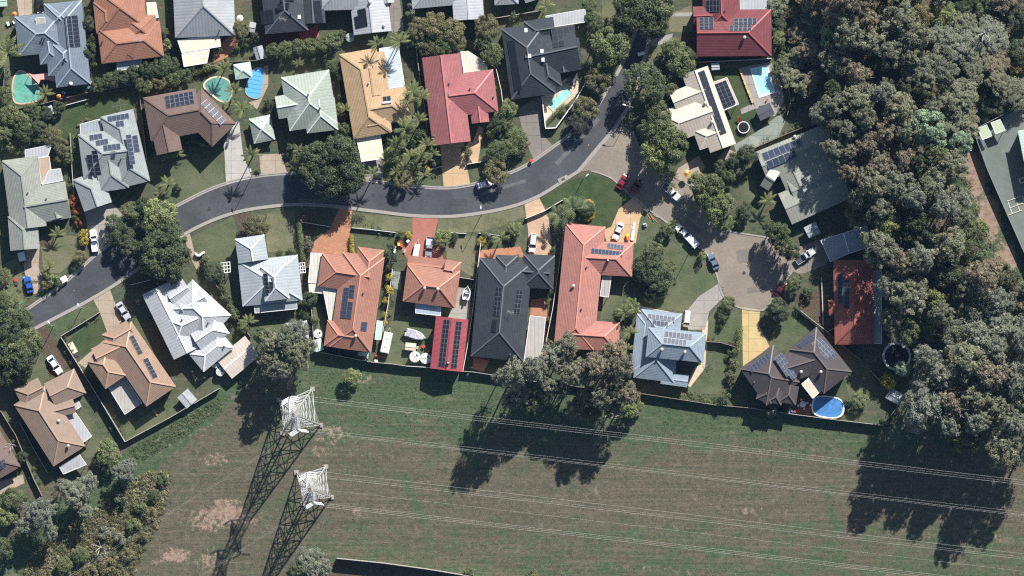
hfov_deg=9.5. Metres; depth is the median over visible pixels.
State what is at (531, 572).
garden shrub
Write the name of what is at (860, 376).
lawn
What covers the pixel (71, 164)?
fence
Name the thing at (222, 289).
garden shrub
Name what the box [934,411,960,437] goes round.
gum tree
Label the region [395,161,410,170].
tree fern
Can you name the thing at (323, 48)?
broadleaf tree
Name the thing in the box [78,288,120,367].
driveway
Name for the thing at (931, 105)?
gum tree
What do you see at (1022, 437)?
gum tree
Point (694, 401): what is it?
fence
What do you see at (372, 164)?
driveway
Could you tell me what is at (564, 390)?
gum tree
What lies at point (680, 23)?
lawn
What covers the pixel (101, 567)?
garden shrub
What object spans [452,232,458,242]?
garden shrub
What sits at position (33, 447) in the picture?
fence
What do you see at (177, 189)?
garden shrub
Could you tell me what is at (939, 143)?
broadleaf tree
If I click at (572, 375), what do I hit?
gum tree
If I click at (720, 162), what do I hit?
broadleaf tree
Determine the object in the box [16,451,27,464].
broadleaf tree
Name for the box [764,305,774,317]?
broadleaf tree
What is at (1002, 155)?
roof
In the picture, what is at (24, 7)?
driveway
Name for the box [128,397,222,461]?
weeds
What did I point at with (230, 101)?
palm tree
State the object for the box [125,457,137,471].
gum tree
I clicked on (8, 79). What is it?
lawn
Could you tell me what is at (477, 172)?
lawn
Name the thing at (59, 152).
broadleaf tree
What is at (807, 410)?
timber deck
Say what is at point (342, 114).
garden shrub
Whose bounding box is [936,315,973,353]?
gum tree
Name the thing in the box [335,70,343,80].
garden shrub
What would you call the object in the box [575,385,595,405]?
gum tree
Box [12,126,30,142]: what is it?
broadleaf tree
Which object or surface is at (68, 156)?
garden shrub
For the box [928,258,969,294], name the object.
broadleaf tree
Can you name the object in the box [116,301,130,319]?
parked car
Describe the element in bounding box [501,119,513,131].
broadleaf tree
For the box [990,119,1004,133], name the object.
shelter
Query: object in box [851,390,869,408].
broadleaf tree
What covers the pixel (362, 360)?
fence
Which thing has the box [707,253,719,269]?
parked car
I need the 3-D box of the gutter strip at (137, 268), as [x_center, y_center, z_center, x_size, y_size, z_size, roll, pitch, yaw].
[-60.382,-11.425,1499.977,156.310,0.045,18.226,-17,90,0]
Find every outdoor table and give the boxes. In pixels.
[569,78,574,83]
[800,401,805,406]
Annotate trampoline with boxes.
[737,121,749,132]
[882,342,910,369]
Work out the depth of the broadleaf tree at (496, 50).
1495.13 m
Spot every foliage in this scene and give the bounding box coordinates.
[0,13,896,470]
[0,266,59,310]
[3,6,889,483]
[17,10,894,486]
[215,280,249,326]
[385,129,441,180]
[664,390,717,405]
[694,171,730,207]
[899,331,916,347]
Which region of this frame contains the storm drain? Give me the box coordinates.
[557,175,568,183]
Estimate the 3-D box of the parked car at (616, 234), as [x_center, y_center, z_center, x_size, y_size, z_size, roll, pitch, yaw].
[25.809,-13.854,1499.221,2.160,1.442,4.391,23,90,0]
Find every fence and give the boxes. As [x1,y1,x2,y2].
[0,410,42,495]
[19,92,89,108]
[19,422,47,472]
[61,337,124,441]
[70,133,74,199]
[99,59,272,90]
[125,388,219,441]
[139,92,146,159]
[315,351,404,365]
[336,558,468,575]
[416,50,427,132]
[463,243,480,368]
[546,230,563,339]
[646,394,746,407]
[698,58,771,62]
[747,407,878,424]
[748,122,815,150]
[975,138,1023,252]
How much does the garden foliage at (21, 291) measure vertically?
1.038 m
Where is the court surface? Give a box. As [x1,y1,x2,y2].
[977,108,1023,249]
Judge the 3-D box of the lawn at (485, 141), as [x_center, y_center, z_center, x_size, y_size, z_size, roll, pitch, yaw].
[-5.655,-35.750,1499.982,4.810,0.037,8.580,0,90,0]
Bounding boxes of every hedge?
[76,118,101,126]
[184,63,219,77]
[296,222,305,261]
[349,213,366,220]
[349,234,354,252]
[543,104,565,124]
[585,199,594,221]
[734,326,743,352]
[794,306,825,332]
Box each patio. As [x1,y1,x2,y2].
[0,475,23,493]
[212,35,238,62]
[262,31,299,48]
[299,25,318,43]
[392,271,400,290]
[473,358,488,371]
[475,246,522,260]
[530,298,546,355]
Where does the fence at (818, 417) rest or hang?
on the ground at (252, 510)
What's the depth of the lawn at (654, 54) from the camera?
1499.96 m
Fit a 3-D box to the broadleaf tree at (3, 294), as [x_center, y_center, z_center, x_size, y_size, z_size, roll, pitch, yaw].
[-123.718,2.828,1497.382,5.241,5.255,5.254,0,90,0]
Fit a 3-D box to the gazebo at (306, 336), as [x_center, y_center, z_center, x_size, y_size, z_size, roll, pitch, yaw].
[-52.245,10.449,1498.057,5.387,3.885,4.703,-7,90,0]
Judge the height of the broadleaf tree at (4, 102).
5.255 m
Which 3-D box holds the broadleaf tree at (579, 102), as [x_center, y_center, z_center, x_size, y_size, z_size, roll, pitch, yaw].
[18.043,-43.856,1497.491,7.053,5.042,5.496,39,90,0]
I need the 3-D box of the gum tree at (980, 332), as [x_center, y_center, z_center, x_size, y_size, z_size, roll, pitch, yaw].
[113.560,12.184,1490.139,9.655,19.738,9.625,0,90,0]
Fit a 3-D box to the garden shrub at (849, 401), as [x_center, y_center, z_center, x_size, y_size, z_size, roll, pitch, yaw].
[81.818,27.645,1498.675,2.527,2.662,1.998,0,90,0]
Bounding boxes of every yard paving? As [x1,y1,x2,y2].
[389,0,403,32]
[449,287,470,319]
[734,114,784,151]
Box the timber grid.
[1007,196,1023,214]
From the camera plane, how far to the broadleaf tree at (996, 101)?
1496.60 m
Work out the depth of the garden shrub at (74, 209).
1498.54 m
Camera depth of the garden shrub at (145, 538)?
1498.54 m
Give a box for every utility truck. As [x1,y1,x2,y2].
[89,229,98,251]
[425,236,433,256]
[661,182,681,201]
[795,248,815,264]
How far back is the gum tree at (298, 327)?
1490.10 m
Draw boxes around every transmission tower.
[277,387,322,435]
[294,464,333,508]
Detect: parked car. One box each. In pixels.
[23,275,33,292]
[35,0,43,12]
[46,354,62,374]
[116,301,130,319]
[476,179,492,189]
[528,233,536,252]
[612,222,623,239]
[616,174,628,189]
[629,179,642,194]
[674,223,690,238]
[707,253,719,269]
[773,280,786,296]
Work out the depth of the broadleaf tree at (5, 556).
1495.13 m
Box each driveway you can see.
[17,0,31,15]
[24,244,45,293]
[37,327,67,375]
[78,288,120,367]
[85,204,123,249]
[224,121,251,183]
[259,154,286,175]
[312,209,351,254]
[362,159,383,177]
[401,216,442,258]
[440,142,469,185]
[517,95,551,158]
[524,198,551,254]
[605,196,644,242]
[675,156,704,185]
[687,284,723,329]
[742,307,769,365]
[800,235,832,273]
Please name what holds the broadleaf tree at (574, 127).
on the ground at (252, 510)
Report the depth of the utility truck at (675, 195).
1498.99 m
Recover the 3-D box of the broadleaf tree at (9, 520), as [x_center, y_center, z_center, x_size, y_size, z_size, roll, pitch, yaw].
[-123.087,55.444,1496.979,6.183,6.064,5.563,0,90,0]
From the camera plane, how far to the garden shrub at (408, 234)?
1498.63 m
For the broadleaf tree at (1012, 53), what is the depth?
1495.58 m
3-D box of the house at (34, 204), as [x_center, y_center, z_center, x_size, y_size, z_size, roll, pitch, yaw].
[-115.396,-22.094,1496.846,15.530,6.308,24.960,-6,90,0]
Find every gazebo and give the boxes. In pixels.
[233,61,252,79]
[285,320,308,338]
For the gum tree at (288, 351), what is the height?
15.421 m
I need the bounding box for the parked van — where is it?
[682,310,690,326]
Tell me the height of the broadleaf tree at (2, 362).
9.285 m
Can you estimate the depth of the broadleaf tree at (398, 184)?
1496.44 m
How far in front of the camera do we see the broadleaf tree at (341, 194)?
1492.75 m
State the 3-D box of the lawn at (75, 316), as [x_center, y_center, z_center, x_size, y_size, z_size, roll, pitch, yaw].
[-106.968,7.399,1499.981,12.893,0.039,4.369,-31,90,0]
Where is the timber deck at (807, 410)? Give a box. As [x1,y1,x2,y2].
[797,398,810,414]
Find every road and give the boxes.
[5,1,660,338]
[582,126,802,309]
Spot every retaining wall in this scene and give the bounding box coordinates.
[739,69,752,102]
[821,277,823,324]
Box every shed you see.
[0,0,6,6]
[177,389,196,408]
[248,22,255,32]
[253,45,264,59]
[313,338,323,351]
[405,342,415,350]
[430,316,467,371]
[711,63,719,69]
[755,103,774,120]
[804,222,820,237]
[885,389,903,404]
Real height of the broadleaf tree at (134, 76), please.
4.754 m
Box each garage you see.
[218,336,259,377]
[249,114,274,143]
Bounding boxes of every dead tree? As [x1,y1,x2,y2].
[91,540,107,554]
[976,23,992,41]
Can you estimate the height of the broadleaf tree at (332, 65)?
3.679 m
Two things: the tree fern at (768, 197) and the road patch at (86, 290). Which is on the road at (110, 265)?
the road patch at (86, 290)
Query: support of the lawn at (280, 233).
on the ground at (252, 510)
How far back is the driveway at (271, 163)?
1499.95 m
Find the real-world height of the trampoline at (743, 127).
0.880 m
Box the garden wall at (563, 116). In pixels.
[541,84,584,128]
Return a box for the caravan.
[380,331,392,353]
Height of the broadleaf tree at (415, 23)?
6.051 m
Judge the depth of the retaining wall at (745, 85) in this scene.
1499.45 m
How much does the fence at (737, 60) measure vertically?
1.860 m
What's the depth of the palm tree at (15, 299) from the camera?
1494.91 m
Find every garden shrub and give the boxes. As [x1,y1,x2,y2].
[5,142,16,153]
[40,281,52,289]
[41,269,50,277]
[45,275,59,284]
[54,279,62,286]
[63,152,72,163]
[66,183,73,190]
[68,195,79,207]
[72,206,82,214]
[75,218,83,227]
[78,229,88,240]
[79,237,88,246]
[83,564,98,575]
[85,31,96,43]
[86,9,94,16]
[88,57,97,66]
[97,526,112,539]
[98,555,115,573]
[113,492,127,504]
[113,531,125,544]
[120,548,134,561]
[121,479,129,487]
[126,518,141,530]
[133,502,146,512]
[137,531,147,541]
[143,506,156,521]
[148,489,160,501]
[157,473,168,486]
[161,28,169,36]
[163,38,173,51]
[173,183,182,191]
[188,65,197,71]
[197,137,208,147]
[202,64,211,72]
[202,255,209,264]
[202,260,209,269]
[214,47,221,53]
[217,283,225,292]
[220,294,231,302]
[226,303,234,310]
[230,308,239,319]
[243,37,250,47]
[250,32,258,42]
[264,99,273,110]
[286,142,296,152]
[287,246,295,254]
[300,309,309,319]
[304,236,311,242]
[304,242,313,250]
[310,316,319,324]
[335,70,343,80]
[337,29,346,39]
[337,94,345,101]
[337,111,346,118]
[381,296,388,303]
[382,137,390,144]
[384,148,393,156]
[385,272,392,280]
[385,285,393,294]
[386,242,394,251]
[387,253,397,262]
[397,230,404,238]
[404,3,414,18]
[405,231,410,237]
[406,139,416,147]
[414,149,423,160]
[415,128,428,138]
[429,156,438,167]
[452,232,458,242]
[461,145,472,158]
[463,567,475,575]
[468,20,474,26]
[477,236,485,245]
[486,130,494,137]
[487,233,494,242]
[509,12,517,22]
[528,569,537,575]
[549,247,555,254]
[643,295,652,302]
[698,252,705,259]
[713,390,731,405]
[716,324,723,328]
[718,313,729,322]
[725,368,736,380]
[727,348,735,356]
[729,358,738,369]
[729,379,738,389]
[764,403,776,417]
[781,405,790,414]
[802,287,813,300]
[843,398,851,405]
[873,362,886,373]
[879,373,896,389]
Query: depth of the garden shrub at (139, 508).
1498.13 m
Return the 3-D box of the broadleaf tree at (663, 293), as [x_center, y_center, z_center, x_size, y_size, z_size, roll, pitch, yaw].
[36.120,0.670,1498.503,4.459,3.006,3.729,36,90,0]
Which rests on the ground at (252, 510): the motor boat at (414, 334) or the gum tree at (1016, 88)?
the gum tree at (1016, 88)
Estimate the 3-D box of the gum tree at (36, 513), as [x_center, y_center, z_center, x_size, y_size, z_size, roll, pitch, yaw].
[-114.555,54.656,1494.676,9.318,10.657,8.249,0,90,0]
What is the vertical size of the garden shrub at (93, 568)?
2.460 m
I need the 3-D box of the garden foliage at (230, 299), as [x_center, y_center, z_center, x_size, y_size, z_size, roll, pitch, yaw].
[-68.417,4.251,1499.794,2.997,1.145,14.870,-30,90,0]
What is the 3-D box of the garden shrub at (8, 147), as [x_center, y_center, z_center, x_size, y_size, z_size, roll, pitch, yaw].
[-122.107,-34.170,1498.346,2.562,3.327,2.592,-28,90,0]
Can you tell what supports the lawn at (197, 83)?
on the ground at (252, 510)
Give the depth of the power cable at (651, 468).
1466.54 m
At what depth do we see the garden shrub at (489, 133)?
1497.53 m
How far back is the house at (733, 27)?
1494.71 m
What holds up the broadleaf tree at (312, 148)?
on the ground at (252, 510)
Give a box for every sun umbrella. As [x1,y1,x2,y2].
[237,15,242,20]
[684,170,690,176]
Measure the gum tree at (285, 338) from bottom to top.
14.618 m
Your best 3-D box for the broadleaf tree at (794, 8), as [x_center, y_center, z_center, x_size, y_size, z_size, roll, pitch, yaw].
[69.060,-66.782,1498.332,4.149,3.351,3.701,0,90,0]
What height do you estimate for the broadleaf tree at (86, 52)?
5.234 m
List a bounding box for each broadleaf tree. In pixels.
[0,86,13,107]
[0,105,18,125]
[0,126,12,142]
[0,267,12,286]
[0,289,13,308]
[0,302,27,330]
[0,321,28,353]
[0,337,30,364]
[0,339,16,372]
[0,364,15,387]
[0,487,28,512]
[0,505,17,526]
[0,537,13,562]
[3,349,36,380]
[12,110,31,132]
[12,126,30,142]
[16,308,33,329]
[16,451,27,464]
[20,327,43,357]
[23,101,40,118]
[29,120,46,135]
[33,131,44,144]
[39,106,52,120]
[43,127,62,147]
[53,101,65,112]
[53,138,70,155]
[55,556,72,573]
[71,545,87,562]
[73,250,87,264]
[83,15,94,31]
[83,42,95,59]
[90,77,105,92]
[93,452,108,468]
[96,437,122,466]
[101,72,116,88]
[104,213,122,232]
[108,223,134,246]
[113,69,129,84]
[118,234,138,257]
[122,201,139,221]
[126,64,140,82]
[134,73,152,92]
[135,196,148,214]
[136,233,163,259]
[138,60,153,80]
[138,246,168,279]
[140,214,159,232]
[142,197,177,231]
[143,230,184,271]
[151,57,168,77]
[152,74,167,89]
[152,215,181,238]
[157,258,183,281]
[162,243,193,269]
[165,57,179,73]
[165,70,182,86]
[166,229,187,245]
[178,67,192,81]
[204,263,223,282]
[232,20,249,38]
[236,319,248,333]
[242,214,267,235]
[253,327,270,342]
[257,221,270,234]
[265,42,283,58]
[277,40,293,57]
[288,562,306,575]
[290,38,305,55]
[293,152,301,167]
[294,156,320,184]
[299,141,336,178]
[301,291,317,307]
[302,38,316,55]
[305,162,348,201]
[312,36,328,53]
[318,133,360,178]
[323,32,340,51]
[325,58,341,73]
[325,176,355,199]
[331,122,342,135]
[332,158,366,193]
[335,102,342,114]
[338,122,351,135]
[341,368,362,385]
[393,170,412,189]
[408,16,427,40]
[409,34,422,48]
[415,34,434,55]
[419,11,447,39]
[431,36,453,55]
[433,229,451,247]
[436,17,465,45]
[453,36,466,49]
[473,13,500,39]
[476,36,490,49]
[480,42,503,65]
[482,158,509,185]
[486,114,505,133]
[486,139,509,164]
[498,98,518,118]
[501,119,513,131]
[503,126,527,155]
[506,222,521,236]
[517,137,530,151]
[521,391,542,416]
[567,113,588,135]
[572,96,600,119]
[578,202,594,216]
[581,0,597,12]
[582,405,602,425]
[584,10,604,31]
[584,66,611,93]
[590,24,630,66]
[593,26,606,38]
[612,0,630,12]
[612,2,643,32]
[612,308,626,320]
[618,0,659,29]
[619,402,638,417]
[621,297,639,316]
[622,61,665,105]
[631,400,644,411]
[633,247,663,276]
[634,261,655,284]
[636,119,657,136]
[637,16,665,38]
[639,140,667,171]
[643,0,675,21]
[643,100,671,127]
[643,240,664,255]
[644,118,677,149]
[644,286,658,300]
[645,264,675,292]
[648,150,673,175]
[653,283,668,298]
[657,128,688,165]
[658,222,675,236]
[660,37,685,55]
[663,82,678,97]
[663,260,676,271]
[665,43,696,78]
[681,46,697,61]
[687,172,709,194]
[693,189,713,209]
[701,173,724,197]
[704,202,725,223]
[708,189,735,217]
[714,159,727,172]
[716,215,734,230]
[720,168,735,183]
[720,296,735,312]
[725,152,741,170]
[735,200,752,220]
[736,144,758,166]
[762,220,779,236]
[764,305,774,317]
[766,297,788,316]
[767,222,790,246]
[771,11,786,33]
[771,57,789,77]
[772,31,786,44]
[774,237,796,256]
[774,306,789,321]
[778,51,789,58]
[780,35,797,52]
[785,244,800,260]
[787,6,800,20]
[787,276,801,291]
[820,23,836,40]
[820,35,833,48]
[824,78,840,96]
[844,203,873,226]
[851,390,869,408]
[861,54,892,81]
[869,0,890,15]
[877,213,904,238]
[891,0,921,12]
[891,59,908,77]
[893,360,911,375]
[895,228,919,248]
[895,318,920,345]
[896,79,919,102]
[900,209,927,235]
[909,151,927,174]
[911,108,944,143]
[914,3,934,28]
[914,227,937,248]
[917,79,935,103]
[919,316,945,340]
[920,126,946,151]
[923,146,949,167]
[925,287,946,311]
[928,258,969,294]
[929,1,956,29]
[947,423,983,453]
[948,130,973,154]
[953,0,971,15]
[960,237,986,263]
[963,220,989,243]
[967,0,994,17]
[981,88,1006,114]
[994,260,1021,293]
[1005,0,1023,30]
[1006,38,1023,66]
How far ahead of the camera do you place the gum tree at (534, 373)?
1477.98 m
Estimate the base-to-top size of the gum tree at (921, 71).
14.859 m
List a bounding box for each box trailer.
[17,251,25,261]
[60,275,71,282]
[412,239,419,255]
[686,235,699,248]
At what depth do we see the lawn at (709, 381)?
1499.97 m
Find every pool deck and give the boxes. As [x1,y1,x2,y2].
[542,77,579,121]
[738,62,783,115]
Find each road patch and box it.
[80,283,96,294]
[241,180,259,190]
[445,198,466,205]
[480,179,525,195]
[555,117,599,164]
[598,114,611,127]
[685,219,702,233]
[736,249,754,262]
[747,286,767,292]
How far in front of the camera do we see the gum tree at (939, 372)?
1478.99 m
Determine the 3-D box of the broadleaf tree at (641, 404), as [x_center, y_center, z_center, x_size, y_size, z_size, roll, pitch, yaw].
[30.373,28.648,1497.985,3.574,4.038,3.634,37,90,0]
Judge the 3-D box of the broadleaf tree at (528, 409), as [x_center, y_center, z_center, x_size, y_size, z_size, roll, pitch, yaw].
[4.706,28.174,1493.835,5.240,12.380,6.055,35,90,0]
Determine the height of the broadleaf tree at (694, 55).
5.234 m
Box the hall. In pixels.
[1018,130,1023,159]
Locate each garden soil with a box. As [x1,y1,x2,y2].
[41,235,52,249]
[299,209,319,250]
[310,559,462,575]
[796,291,823,331]
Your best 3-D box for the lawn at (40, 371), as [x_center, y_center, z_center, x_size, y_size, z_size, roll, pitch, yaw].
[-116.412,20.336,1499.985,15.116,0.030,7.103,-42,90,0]
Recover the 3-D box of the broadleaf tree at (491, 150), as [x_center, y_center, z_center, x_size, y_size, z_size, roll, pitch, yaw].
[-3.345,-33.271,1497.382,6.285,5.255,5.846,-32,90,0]
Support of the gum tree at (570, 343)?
on the ground at (252, 510)
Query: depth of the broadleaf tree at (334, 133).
1497.35 m
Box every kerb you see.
[0,5,639,325]
[33,172,578,330]
[591,170,792,310]
[632,131,767,238]
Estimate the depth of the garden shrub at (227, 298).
1497.69 m
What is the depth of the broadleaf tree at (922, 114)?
1485.80 m
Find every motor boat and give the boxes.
[404,328,423,339]
[462,287,470,300]
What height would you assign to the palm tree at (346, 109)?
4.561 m
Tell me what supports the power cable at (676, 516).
hanging from the transmission tower at (307, 494)
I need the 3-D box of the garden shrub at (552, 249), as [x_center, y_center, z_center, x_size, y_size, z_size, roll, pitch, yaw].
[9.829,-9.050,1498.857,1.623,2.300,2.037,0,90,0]
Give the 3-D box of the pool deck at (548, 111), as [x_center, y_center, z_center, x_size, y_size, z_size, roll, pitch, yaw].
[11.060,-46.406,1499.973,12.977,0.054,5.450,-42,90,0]
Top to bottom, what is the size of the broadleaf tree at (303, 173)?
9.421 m
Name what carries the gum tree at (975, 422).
on the ground at (252, 510)
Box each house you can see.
[0,431,20,477]
[2,144,70,250]
[14,369,91,473]
[15,0,90,86]
[73,109,149,211]
[87,320,175,413]
[93,0,163,70]
[142,279,233,371]
[143,88,235,154]
[173,0,234,66]
[235,234,302,312]
[260,0,325,33]
[275,69,337,132]
[308,247,384,352]
[322,0,393,34]
[339,46,410,161]
[402,255,460,315]
[412,0,483,19]
[422,51,497,144]
[470,254,554,360]
[494,0,533,4]
[501,9,586,98]
[554,223,633,350]
[631,309,706,386]
[658,66,738,152]
[693,0,771,55]
[740,327,851,405]
[756,125,850,223]
[828,259,881,344]
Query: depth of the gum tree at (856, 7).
1483.65 m
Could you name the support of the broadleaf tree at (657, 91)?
on the ground at (252, 510)
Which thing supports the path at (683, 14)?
on the ground at (252, 510)
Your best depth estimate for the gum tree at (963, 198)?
1487.86 m
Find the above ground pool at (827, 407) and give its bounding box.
[810,396,844,418]
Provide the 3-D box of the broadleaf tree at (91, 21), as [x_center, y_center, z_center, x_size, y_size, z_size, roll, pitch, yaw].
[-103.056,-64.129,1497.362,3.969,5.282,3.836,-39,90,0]
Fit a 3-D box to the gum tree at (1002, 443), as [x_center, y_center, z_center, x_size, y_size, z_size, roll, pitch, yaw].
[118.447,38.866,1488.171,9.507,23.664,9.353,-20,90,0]
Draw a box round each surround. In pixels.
[29,73,55,83]
[249,65,267,108]
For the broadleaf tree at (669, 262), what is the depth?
1497.64 m
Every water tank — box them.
[212,361,219,367]
[216,367,224,375]
[314,330,321,337]
[346,33,353,41]
[409,351,419,361]
[420,353,430,363]
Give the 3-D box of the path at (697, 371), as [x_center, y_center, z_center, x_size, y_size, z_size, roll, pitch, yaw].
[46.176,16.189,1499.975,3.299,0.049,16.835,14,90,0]
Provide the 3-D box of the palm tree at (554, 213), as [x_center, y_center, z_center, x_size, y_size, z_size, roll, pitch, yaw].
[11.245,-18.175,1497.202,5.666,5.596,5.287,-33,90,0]
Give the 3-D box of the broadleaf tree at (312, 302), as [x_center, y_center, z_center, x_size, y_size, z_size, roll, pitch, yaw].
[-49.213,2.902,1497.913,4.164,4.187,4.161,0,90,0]
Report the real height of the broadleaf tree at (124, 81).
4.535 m
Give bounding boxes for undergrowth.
[25,470,172,575]
[833,1,1023,419]
[964,61,1023,123]
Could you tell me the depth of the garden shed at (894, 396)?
1497.67 m
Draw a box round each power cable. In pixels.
[304,400,1012,483]
[308,396,1015,479]
[308,428,1008,510]
[312,431,1020,514]
[314,399,1013,481]
[319,471,1021,553]
[323,475,1016,556]
[324,477,1017,558]
[326,434,1009,514]
[327,505,928,575]
[330,507,914,575]
[333,504,942,575]
[340,491,1016,570]
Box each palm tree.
[0,33,25,67]
[9,297,21,307]
[42,260,55,270]
[214,59,231,77]
[223,98,234,108]
[224,81,242,99]
[233,99,252,117]
[241,144,261,162]
[293,144,303,153]
[339,102,349,112]
[365,166,381,180]
[366,34,387,52]
[378,154,392,166]
[389,31,410,51]
[389,135,406,152]
[389,165,402,174]
[393,115,417,139]
[400,90,416,105]
[401,148,418,163]
[402,78,423,100]
[409,87,430,108]
[409,160,422,172]
[412,111,428,127]
[415,147,428,161]
[417,167,431,178]
[418,136,436,152]
[425,146,440,158]
[492,230,509,247]
[537,0,555,13]
[547,204,568,225]
[560,194,589,221]
[589,32,605,45]
[616,303,634,321]
[623,325,638,339]
[623,343,633,353]
[665,181,677,190]
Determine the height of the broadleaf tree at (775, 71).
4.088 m
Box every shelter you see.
[979,125,991,139]
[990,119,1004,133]
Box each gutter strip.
[0,17,638,327]
[0,171,577,346]
[577,24,654,172]
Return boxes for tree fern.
[35,84,55,100]
[49,225,65,238]
[154,185,166,197]
[159,176,175,188]
[160,153,172,161]
[171,149,185,158]
[240,313,259,328]
[293,58,303,68]
[386,153,397,163]
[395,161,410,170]
[422,154,436,164]
[667,171,678,180]
[759,192,777,204]
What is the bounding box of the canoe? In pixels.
[630,223,635,239]
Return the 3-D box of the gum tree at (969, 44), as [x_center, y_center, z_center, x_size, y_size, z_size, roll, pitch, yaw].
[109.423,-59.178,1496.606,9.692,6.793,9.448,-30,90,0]
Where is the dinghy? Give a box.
[68,342,78,356]
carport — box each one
[821,233,848,261]
[844,226,869,252]
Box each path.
[185,234,199,272]
[233,213,251,234]
[467,126,483,162]
[638,306,683,319]
[650,33,672,46]
[669,12,691,15]
[688,320,707,386]
[718,148,735,161]
[740,103,755,113]
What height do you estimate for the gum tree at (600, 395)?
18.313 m
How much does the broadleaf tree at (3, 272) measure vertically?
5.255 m
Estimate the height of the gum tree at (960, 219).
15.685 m
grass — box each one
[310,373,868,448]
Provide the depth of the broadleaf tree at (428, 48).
1496.00 m
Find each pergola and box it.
[221,262,230,272]
[299,262,305,272]
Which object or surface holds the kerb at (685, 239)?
on the ground at (252, 510)
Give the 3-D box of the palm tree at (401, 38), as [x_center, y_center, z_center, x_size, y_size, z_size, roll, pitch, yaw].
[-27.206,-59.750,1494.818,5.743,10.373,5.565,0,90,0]
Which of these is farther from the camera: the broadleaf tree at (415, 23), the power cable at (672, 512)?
the broadleaf tree at (415, 23)
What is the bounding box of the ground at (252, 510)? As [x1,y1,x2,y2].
[0,0,1023,575]
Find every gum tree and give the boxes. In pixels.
[13,514,38,536]
[21,497,57,529]
[42,525,57,542]
[54,478,66,491]
[59,477,90,509]
[77,503,92,520]
[78,470,98,493]
[110,459,134,484]
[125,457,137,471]
[256,351,273,367]
[258,329,281,353]
[264,352,295,380]
[274,323,303,357]
[280,339,300,361]
[284,319,309,337]
[288,340,310,370]
[295,546,329,575]
[301,338,317,354]
[315,559,331,575]
[490,367,505,384]
[500,390,518,409]
[502,355,527,391]
[507,386,530,406]
[515,356,543,382]
[532,356,548,378]
[532,375,558,397]
[540,337,570,374]
[552,330,579,359]
[552,379,570,400]
[558,357,588,386]
[566,396,583,417]
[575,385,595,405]
[578,349,611,385]
[588,381,617,410]
[600,339,627,360]
[603,397,622,418]
[605,353,635,384]
[614,379,640,405]
[766,0,788,16]
[779,67,802,87]
[784,25,807,43]
[784,46,804,69]
[790,69,819,97]
[791,5,831,39]
[792,37,824,65]
[795,0,830,12]
[808,101,827,124]
[816,88,849,117]
[817,42,854,79]
[817,114,843,135]
[819,138,845,164]
[823,4,848,27]
[828,0,852,14]
[833,13,865,50]
[837,120,860,145]
[837,160,860,183]
[839,80,875,119]
[840,140,865,164]
[842,61,874,85]
[843,0,872,19]
[846,187,868,211]
[852,130,879,160]
[853,104,877,131]
[855,20,891,56]
[855,166,887,198]
[856,8,881,30]
[859,228,899,270]
[862,143,896,177]
[864,196,895,225]
[870,119,899,146]
[871,77,896,104]
[873,271,902,300]
[874,40,906,69]
[878,168,915,205]
[878,306,903,334]
[879,0,916,36]
[880,91,917,126]
[884,274,928,315]
[886,247,913,279]
[890,142,916,172]
[894,117,919,144]
[895,19,936,50]
[898,43,927,67]
[899,182,925,210]
[899,384,943,433]
[900,57,935,88]
[909,241,935,275]
[909,369,936,394]
[913,344,942,371]
[917,93,942,115]
[918,163,957,206]
[923,359,958,389]
[924,43,959,83]
[927,299,955,325]
[928,22,955,51]
[928,222,966,264]
[930,0,946,6]
[930,190,958,220]
[930,384,962,417]
[933,148,969,182]
[934,76,979,116]
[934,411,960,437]
[936,102,979,139]
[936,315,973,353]
[943,340,990,384]
[945,28,983,65]
[946,205,974,229]
[949,185,972,208]
[951,11,977,37]
[954,277,977,302]
[956,291,992,324]
[958,377,999,416]
[959,47,990,85]
[962,407,991,436]
[963,258,1003,296]
[964,319,999,354]
[968,14,1009,54]
[968,355,1014,393]
[981,50,1010,81]
[981,392,1012,426]
[981,428,1021,469]
[982,334,1009,363]
[983,308,1023,346]
[984,73,1012,97]
[984,286,1018,317]
[991,0,1018,15]
[994,359,1023,401]
[999,76,1023,110]
[999,409,1023,437]
[1008,291,1023,315]
[1010,330,1023,358]
[1012,393,1023,412]
[1015,282,1023,298]
[1018,427,1023,443]
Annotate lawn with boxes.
[0,16,12,68]
[0,257,27,318]
[4,69,12,105]
[16,349,49,396]
[41,235,80,272]
[46,300,98,334]
[61,89,132,175]
[68,316,106,355]
[76,403,108,459]
[124,396,183,442]
[161,155,223,203]
[191,217,237,261]
[192,76,229,108]
[256,319,298,342]
[265,209,294,251]
[313,296,325,333]
[352,213,412,232]
[354,235,394,252]
[382,160,440,185]
[385,315,429,367]
[436,206,525,232]
[445,236,475,277]
[472,162,501,181]
[479,124,498,158]
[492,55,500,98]
[512,227,528,250]
[540,173,629,228]
[555,103,590,142]
[600,277,626,319]
[601,0,615,31]
[635,211,717,311]
[645,45,661,67]
[667,6,692,31]
[687,353,725,393]
[707,302,741,341]
[712,67,757,141]
[735,176,758,202]
[769,310,813,350]
[834,345,876,396]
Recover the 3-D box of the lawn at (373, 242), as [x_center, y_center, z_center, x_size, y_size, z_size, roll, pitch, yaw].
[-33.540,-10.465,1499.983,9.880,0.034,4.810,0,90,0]
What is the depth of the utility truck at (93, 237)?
1499.01 m
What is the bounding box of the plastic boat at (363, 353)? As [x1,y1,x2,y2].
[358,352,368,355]
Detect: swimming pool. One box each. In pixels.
[12,70,41,104]
[203,76,231,102]
[245,67,264,98]
[546,85,573,110]
[750,65,774,97]
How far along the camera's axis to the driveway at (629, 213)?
1499.95 m

